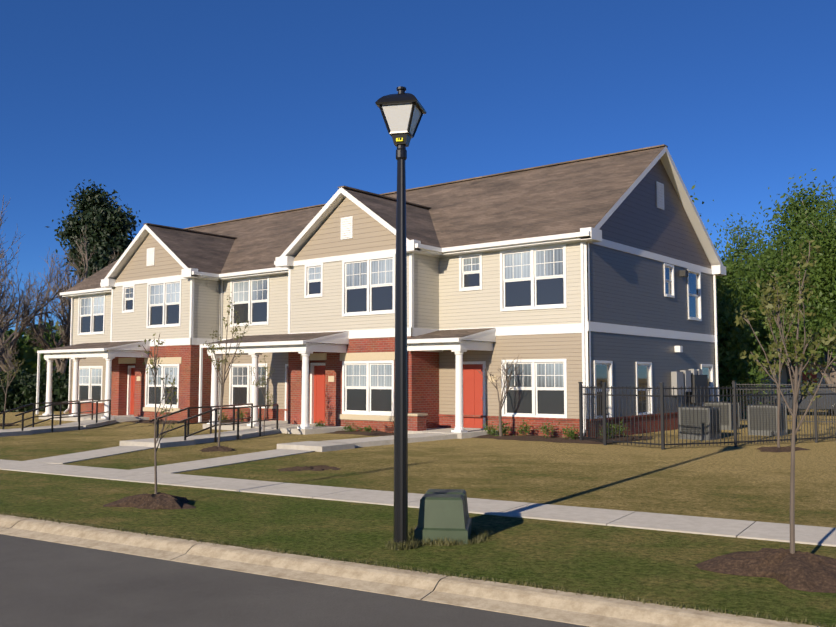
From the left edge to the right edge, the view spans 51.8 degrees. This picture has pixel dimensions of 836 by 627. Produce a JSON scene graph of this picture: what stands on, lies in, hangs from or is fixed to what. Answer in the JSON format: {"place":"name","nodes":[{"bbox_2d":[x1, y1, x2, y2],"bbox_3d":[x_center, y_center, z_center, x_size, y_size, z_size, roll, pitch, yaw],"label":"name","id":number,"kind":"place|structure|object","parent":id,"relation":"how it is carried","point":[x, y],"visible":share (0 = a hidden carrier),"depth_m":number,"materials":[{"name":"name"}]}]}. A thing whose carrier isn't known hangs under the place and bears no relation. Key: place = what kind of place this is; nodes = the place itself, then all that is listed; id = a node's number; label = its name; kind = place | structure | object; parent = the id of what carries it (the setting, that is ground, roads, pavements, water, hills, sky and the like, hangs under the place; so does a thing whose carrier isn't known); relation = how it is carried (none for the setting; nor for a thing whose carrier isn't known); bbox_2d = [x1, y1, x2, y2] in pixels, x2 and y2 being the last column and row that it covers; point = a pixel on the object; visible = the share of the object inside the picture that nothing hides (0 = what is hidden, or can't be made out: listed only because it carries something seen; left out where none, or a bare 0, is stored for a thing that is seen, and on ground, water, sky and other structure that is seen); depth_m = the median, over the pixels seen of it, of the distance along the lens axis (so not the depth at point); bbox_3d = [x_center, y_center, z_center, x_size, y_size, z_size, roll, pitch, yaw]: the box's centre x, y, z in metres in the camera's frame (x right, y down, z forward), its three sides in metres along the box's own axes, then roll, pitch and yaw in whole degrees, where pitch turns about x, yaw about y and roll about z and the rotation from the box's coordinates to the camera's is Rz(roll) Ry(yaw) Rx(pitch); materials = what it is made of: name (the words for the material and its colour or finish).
{"place":"outdoors","nodes":[
{"label":"outdoors","id":0,"kind":"place"},
{"bbox_2d":[0,407,835,626],"bbox_3d":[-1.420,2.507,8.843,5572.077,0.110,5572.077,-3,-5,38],"label":"ground","id":1,"kind":"structure","parent":0,"point":[47,584],"depth_m":10.45,"materials":[{"name":"green plant"}]},
{"bbox_2d":[0,231,23,328],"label":"bare tree","id":2,"kind":"object","parent":1,"relation":"on","point":[7,307],"visible":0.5,"depth_m":59.51,"materials":[{"name":"brown plant"}]},
{"bbox_2d":[0,345,24,410],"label":"sapling","id":3,"kind":"object","parent":1,"relation":"on","point":[8,372],"visible":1,"depth_m":32.32,"materials":[{"name":"brown plant"}]},
{"bbox_2d":[0,248,31,365],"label":"bare tree","id":4,"kind":"object","parent":1,"relation":"on","point":[6,327],"visible":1,"depth_m":53.62,"materials":[{"name":"brown plant"}]},
{"bbox_2d":[0,274,52,371],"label":"bare tree","id":5,"kind":"object","parent":1,"relation":"on","point":[8,320],"visible":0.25,"depth_m":89.05,"materials":[{"name":"brown plant"}]},
{"bbox_2d":[0,368,68,411],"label":"hedge","id":6,"kind":"object","parent":1,"relation":"on","point":[21,390],"visible":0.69,"depth_m":46.18,"materials":[{"name":"green plant"}]},
{"bbox_2d":[0,320,69,377],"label":"distant tree line","id":7,"kind":"object","parent":1,"relation":"on","point":[27,353],"depth_m":127.93,"materials":[{"name":"green plant"}]},
{"bbox_2d":[0,195,70,371],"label":"bare tree","id":8,"kind":"object","parent":1,"relation":"on","point":[16,336],"visible":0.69,"depth_m":56.69,"materials":[{"name":"brown plant"}]},
{"bbox_2d":[12,249,74,373],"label":"bare tree","id":9,"kind":"object","parent":1,"relation":"on","point":[59,343],"visible":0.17,"depth_m":93.19,"materials":[{"name":"brown plant"}]},
{"bbox_2d":[0,399,92,428],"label":"handrail","id":10,"kind":"object","parent":1,"relation":"on","point":[4,412],"visible":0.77,"depth_m":29.54,"materials":[{"name":"black metal"}]},
{"bbox_2d":[15,399,110,431],"bbox_3d":[-11.953,3.701,30.219,0.726,1.192,6.926,0,-4,4],"label":"handrail","id":11,"kind":"object","parent":1,"relation":"on","point":[53,417],"visible":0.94,"depth_m":28.90,"materials":[{"name":"black metal"}]},
{"bbox_2d":[14,225,121,377],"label":"bare tree","id":12,"kind":"object","parent":1,"relation":"on","point":[61,364],"visible":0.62,"depth_m":58.39,"materials":[{"name":"brown plant"}]},
{"bbox_2d":[46,247,91,336],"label":"bare tree","id":13,"kind":"object","parent":1,"relation":"on","point":[75,266],"visible":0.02,"depth_m":71.01,"materials":[{"name":"brown plant"}]},
{"bbox_2d":[46,179,140,280],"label":"tree","id":14,"kind":"object","parent":1,"relation":"on","point":[103,220],"visible":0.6,"depth_m":67.76,"materials":[{"name":"green plant"}]},
{"bbox_2d":[138,333,177,494],"bbox_3d":[-3.703,1.537,12.235,0.386,2.533,0.638,-3,-5,38],"label":"sapling","id":15,"kind":"object","parent":1,"relation":"on","point":[155,359],"visible":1,"depth_m":12.25,"materials":[{"name":"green plant"}]},
{"bbox_2d":[149,403,252,437],"bbox_3d":[-6.250,3.384,25.969,0.366,1.192,5.547,-1,-5,19],"label":"handrail","id":16,"kind":"object","parent":1,"relation":"on","point":[188,416],"visible":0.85,"depth_m":25.39,"materials":[{"name":"black metal"}]},
{"bbox_2d":[218,412,228,421],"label":"shrub","id":17,"kind":"object","parent":1,"relation":"on","point":[224,418],"visible":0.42,"depth_m":34.33,"materials":[{"name":"green plant"}]},
{"bbox_2d":[203,292,250,446],"bbox_3d":[-4.682,1.475,21.400,0.946,4.021,1.053,-3,-5,38],"label":"sapling","id":18,"kind":"object","parent":1,"relation":"on","point":[217,364],"visible":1,"depth_m":21.46,"materials":[{"name":"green plant"}]},
{"bbox_2d":[177,404,278,441],"bbox_3d":[-5.279,3.326,25.199,0.366,1.192,5.547,-1,-5,19],"label":"handrail","id":19,"kind":"object","parent":1,"relation":"on","point":[215,425],"visible":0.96,"depth_m":24.59,"materials":[{"name":"black metal"}]},
{"bbox_2d":[235,409,246,421],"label":"shrub","id":20,"kind":"object","parent":1,"relation":"on","point":[241,415],"visible":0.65,"depth_m":33.70,"materials":[{"name":"green plant"}]},
{"bbox_2d":[250,355,274,430],"bbox_3d":[-4.740,2.583,26.774,0.648,2.610,0.933,-3,-5,38],"label":"sapling","id":21,"kind":"object","parent":1,"relation":"on","point":[265,389],"visible":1,"depth_m":26.77,"materials":[{"name":"brown plant"}]},
{"bbox_2d":[36,328,497,438],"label":"porches","id":22,"kind":"object","parent":1,"relation":"on","point":[254,346],"visible":0.83,"depth_m":28.88,"materials":[{"name":"white wood"}]},
{"bbox_2d":[314,419,325,426],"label":"shrub","id":23,"kind":"object","parent":1,"relation":"on","point":[319,425],"visible":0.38,"depth_m":28.86,"materials":[{"name":"green plant"}]},
{"bbox_2d":[341,422,358,431],"bbox_3d":[-2.224,3.777,28.061,0.633,0.497,0.550,-3,-5,38],"label":"shrub","id":24,"kind":"object","parent":1,"relation":"on","point":[349,428],"visible":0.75,"depth_m":28.04,"materials":[{"name":"green plant"}]},
{"bbox_2d":[358,425,376,431],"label":"shrub","id":25,"kind":"object","parent":1,"relation":"on","point":[367,429],"visible":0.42,"depth_m":27.65,"materials":[{"name":"green plant"}]},
{"bbox_2d":[60,144,725,437],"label":"townhouse building","id":26,"kind":"structure","parent":1,"relation":"on","point":[564,278],"depth_m":29.28,"materials":[{"name":"brick"}]},
{"bbox_2d":[375,86,426,544],"bbox_3d":[-0.183,0.018,9.285,0.464,5.020,0.464,-1,-4,13],"label":"street lamp","id":27,"kind":"object","parent":1,"relation":"on","point":[402,112],"visible":0.88,"depth_m":9.24,"materials":[{"name":"black metal"}]},
{"bbox_2d":[0,514,819,626],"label":"kerb","id":28,"kind":"structure","parent":1,"relation":"on","point":[564,606],"depth_m":7.77,"materials":[{"name":"concrete"}]},
{"bbox_2d":[0,420,835,546],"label":"pavements","id":29,"kind":"structure","parent":1,"relation":"on","point":[757,530],"depth_m":14.17,"materials":[{"name":"concrete"}]},
{"bbox_2d":[0,420,835,592],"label":"mulch beds","id":30,"kind":"object","parent":1,"relation":"on","point":[804,571],"visible":0.88,"depth_m":8.03,"materials":[{"name":"brown soil"}]},
{"bbox_2d":[515,419,536,435],"bbox_3d":[3.164,3.465,25.558,0.558,0.671,0.687,-3,-5,38],"label":"shrub","id":31,"kind":"object","parent":30,"relation":"on","point":[525,429],"visible":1,"depth_m":25.52,"materials":[{"name":"green plant"}]},
{"bbox_2d":[538,420,559,437],"bbox_3d":[3.803,3.423,25.031,0.614,0.678,0.674,3,-5,-32],"label":"shrub","id":32,"kind":"object","parent":30,"relation":"on","point":[545,430],"visible":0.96,"depth_m":24.99,"materials":[{"name":"green plant"}]},
{"bbox_2d":[610,418,626,435],"bbox_3d":[5.888,3.426,25.259,0.667,0.705,0.619,-3,-5,38],"label":"shrub","id":33,"kind":"object","parent":30,"relation":"on","point":[615,430],"visible":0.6,"depth_m":25.22,"materials":[{"name":"green plant"}]},
{"bbox_2d":[414,489,471,543],"bbox_3d":[0.295,2.276,9.735,0.580,0.485,0.830,0,-4,6],"label":"utility pedestal","id":34,"kind":"object","parent":1,"relation":"on","point":[443,513],"visible":0.98,"depth_m":9.36,"materials":[{"name":"green plastic"}]},
{"bbox_2d":[482,419,496,435],"bbox_3d":[2.211,3.585,26.319,0.586,0.701,0.577,0,-4,-6],"label":"shrub","id":35,"kind":"object","parent":1,"relation":"on","point":[491,431],"visible":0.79,"depth_m":26.28,"materials":[{"name":"green plant"}]},
{"bbox_2d":[479,355,519,435],"bbox_3d":[2.642,2.526,25.952,1.303,2.609,1.331,-3,-5,38],"label":"tree","id":36,"kind":"object","parent":1,"relation":"on","point":[507,386],"visible":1,"depth_m":25.79,"materials":[{"name":"brown plant"}]},
{"bbox_2d":[492,417,513,435],"bbox_3d":[2.545,3.479,26.013,0.593,0.714,0.649,-3,-5,38],"label":"shrub","id":37,"kind":"object","parent":1,"relation":"on","point":[505,429],"visible":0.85,"depth_m":25.97,"materials":[{"name":"green plant"}]},
{"bbox_2d":[557,424,577,439],"bbox_3d":[4.373,3.447,24.666,0.597,0.574,0.658,2,-5,-26],"label":"shrub","id":38,"kind":"object","parent":1,"relation":"on","point":[570,433],"visible":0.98,"depth_m":24.59,"materials":[{"name":"green plant"}]},
{"bbox_2d":[598,423,617,438],"bbox_3d":[5.430,3.443,24.778,0.640,0.602,0.555,-3,-5,38],"label":"shrub","id":39,"kind":"object","parent":1,"relation":"on","point":[607,431],"visible":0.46,"depth_m":24.72,"materials":[{"name":"green plant"}]},
{"bbox_2d":[678,406,721,439],"bbox_3d":[8.292,3.207,25.323,0.940,0.950,0.940,-3,-5,38],"label":"ac unit","id":40,"kind":"object","parent":1,"relation":"on","point":[690,425],"visible":0.81,"depth_m":25.03,"materials":[{"name":"grey metal"}]},
{"bbox_2d":[578,381,835,449],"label":"fence","id":41,"kind":"object","parent":1,"relation":"on","point":[735,387],"visible":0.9,"depth_m":22.79,"materials":[{"name":"black metal"}]},
{"bbox_2d":[705,402,740,429],"bbox_3d":[10.626,3.563,30.096,0.940,0.950,0.940,-3,-5,38],"label":"ac unit","id":42,"kind":"object","parent":1,"relation":"on","point":[724,422],"visible":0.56,"depth_m":29.65,"materials":[{"name":"grey metal"}]},
{"bbox_2d":[718,244,758,315],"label":"leafy tree","id":43,"kind":"object","parent":1,"relation":"on","point":[731,274],"depth_m":55.21,"materials":[{"name":"green plant"}]},
{"bbox_2d":[711,212,776,341],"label":"leafy tree","id":44,"kind":"object","parent":1,"relation":"on","point":[734,238],"visible":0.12,"depth_m":55.34,"materials":[{"name":"green plant"}]},
{"bbox_2d":[690,181,800,415],"bbox_3d":[13.759,-0.723,41.817,9.242,11.797,11.679,-3,-5,38],"label":"leafy tree","id":45,"kind":"object","parent":1,"relation":"on","point":[732,364],"visible":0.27,"depth_m":38.79,"materials":[{"name":"green plant"}]},
{"bbox_2d":[748,404,786,435],"bbox_3d":[11.003,3.341,27.123,0.940,0.950,0.940,-3,-5,38],"label":"ac unit","id":46,"kind":"object","parent":1,"relation":"on","point":[767,416],"visible":0.77,"depth_m":26.85,"materials":[{"name":"grey metal"}]},
{"bbox_2d":[720,349,829,406],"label":"tree","id":47,"kind":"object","parent":1,"relation":"on","point":[783,379],"depth_m":52.99,"materials":[{"name":"beige"}]},
{"bbox_2d":[722,169,835,411],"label":"leafy tree","id":48,"kind":"object","parent":1,"relation":"on","point":[794,207],"visible":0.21,"depth_m":46.89,"materials":[{"name":"green plant"}]},
{"bbox_2d":[758,269,799,447],"bbox_3d":[9.058,1.124,21.302,1.052,4.707,1.197,-3,-5,38],"label":"sapling","id":49,"kind":"object","parent":1,"relation":"on","point":[770,320],"visible":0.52,"depth_m":21.39,"materials":[{"name":"brown plant"}]},
{"bbox_2d":[723,187,835,414],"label":"leafy tree","id":50,"kind":"object","parent":1,"relation":"on","point":[822,272],"visible":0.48,"depth_m":42.28,"materials":[{"name":"green plant"}]},
{"bbox_2d":[734,236,835,553],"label":"sapling","id":51,"kind":"object","parent":1,"relation":"on","point":[781,297],"visible":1,"depth_m":7.89,"materials":[{"name":"green plant"}]},
{"bbox_2d":[754,385,835,412],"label":"parked car","id":52,"kind":"object","parent":1,"relation":"on","point":[822,397],"visible":0.19,"depth_m":40.10,"materials":[{"name":"grey paint"}]},
{"bbox_2d":[804,191,835,282],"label":"leafy tree","id":53,"kind":"object","parent":1,"relation":"on","point":[830,211],"depth_m":55.86,"materials":[{"name":"green plant"}]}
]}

